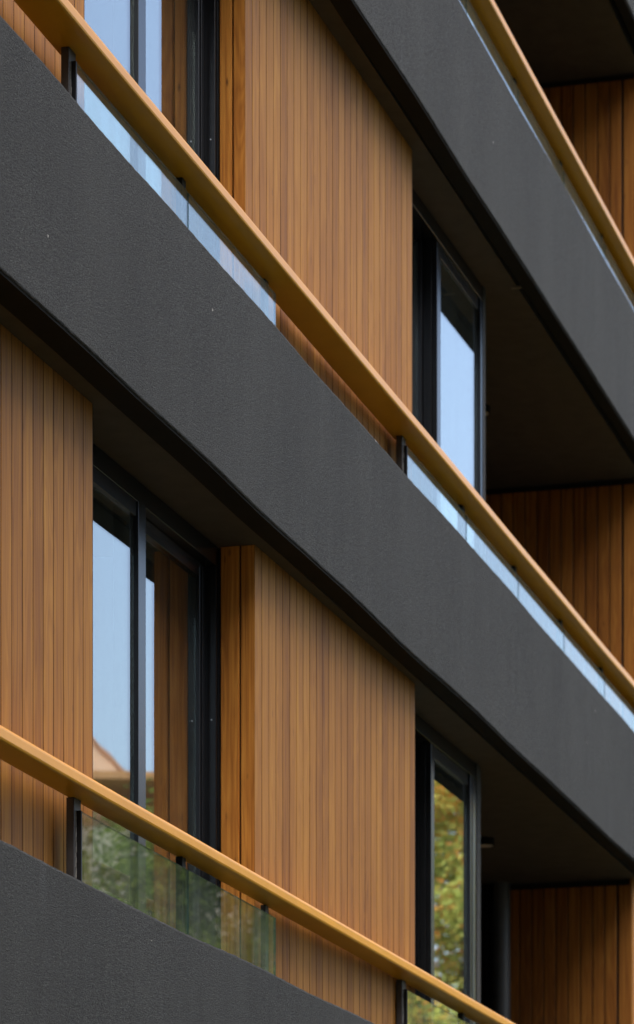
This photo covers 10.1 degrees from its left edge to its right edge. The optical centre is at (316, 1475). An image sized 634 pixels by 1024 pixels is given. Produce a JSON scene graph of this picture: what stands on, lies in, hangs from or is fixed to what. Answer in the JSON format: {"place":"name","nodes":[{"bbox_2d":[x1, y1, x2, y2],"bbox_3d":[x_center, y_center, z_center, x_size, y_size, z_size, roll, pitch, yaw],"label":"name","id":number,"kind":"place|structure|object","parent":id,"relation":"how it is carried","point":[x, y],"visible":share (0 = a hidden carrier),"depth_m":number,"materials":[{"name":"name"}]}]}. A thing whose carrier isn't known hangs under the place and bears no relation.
{"place":"outdoors","nodes":[
{"label":"outdoors","id":0,"kind":"place"},
{"bbox_2d":[0,0,633,1023],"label":"apartment building","id":1,"kind":"structure","parent":0,"point":[268,614],"depth_m":17.93,"materials":[{"name":"wood"}]},
{"bbox_2d":[93,443,218,948],"bbox_3d":[-0.831,-3.043,15.933,0.128,2.695,2.313,0,0,16],"label":"window","id":2,"kind":"structure","parent":1,"relation":"in","point":[140,518],"depth_m":15.95,"materials":[{"name":"metal"}]},
{"bbox_2d":[113,0,218,262],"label":"window","id":3,"kind":"structure","parent":1,"relation":"in","point":[129,16],"depth_m":16.91,"materials":[{"name":"metal"}]},
{"bbox_2d":[0,725,514,1023],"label":"balcony railing","id":4,"kind":"object","parent":1,"relation":"attached to","point":[77,788],"visible":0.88,"depth_m":15.75,"materials":[{"name":"paint"}]},
{"bbox_2d":[14,0,633,730],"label":"balcony railing","id":5,"kind":"object","parent":1,"relation":"attached to","point":[84,52],"visible":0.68,"depth_m":17.22,"materials":[{"name":"paint"}]},
{"bbox_2d":[415,713,475,1023],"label":"window","id":6,"kind":"structure","parent":1,"relation":"in","point":[432,750],"depth_m":22.04,"materials":[{"name":"metal"}]},
{"bbox_2d":[412,188,481,557],"bbox_3d":[0.638,-6.043,21.261,0.166,2.695,2.332,0,0,16],"label":"window","id":7,"kind":"structure","parent":1,"relation":"in","point":[437,260],"depth_m":21.47,"materials":[{"name":"metal"}]},
{"bbox_2d":[467,13,481,40],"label":"railing panel","id":8,"kind":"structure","parent":1,"relation":"in","point":[467,13],"depth_m":22.32,"materials":[{"name":"glass"}]},
{"bbox_2d":[481,837,494,847],"bbox_3d":[1.154,-4.367,24.809,0.140,0.052,0.140,0,0,0],"label":"downlight","id":9,"kind":"object","parent":1,"relation":"attached to","point":[487,842],"visible":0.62,"depth_m":24.75,"materials":[{"name":"black"}]},
{"bbox_2d":[485,404,490,415],"bbox_3d":[1.130,-7.367,24.886,0.140,0.052,0.140,0,0,0],"label":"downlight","id":10,"kind":"object","parent":1,"relation":"attached to","point":[487,409],"visible":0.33,"depth_m":24.85,"materials":[{"name":"black"}]},
{"bbox_2d":[459,0,633,309],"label":"balcony railing","id":11,"kind":"object","parent":1,"relation":"attached to","point":[504,50],"visible":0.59,"depth_m":23.27,"materials":[{"name":"paint"}]}
]}

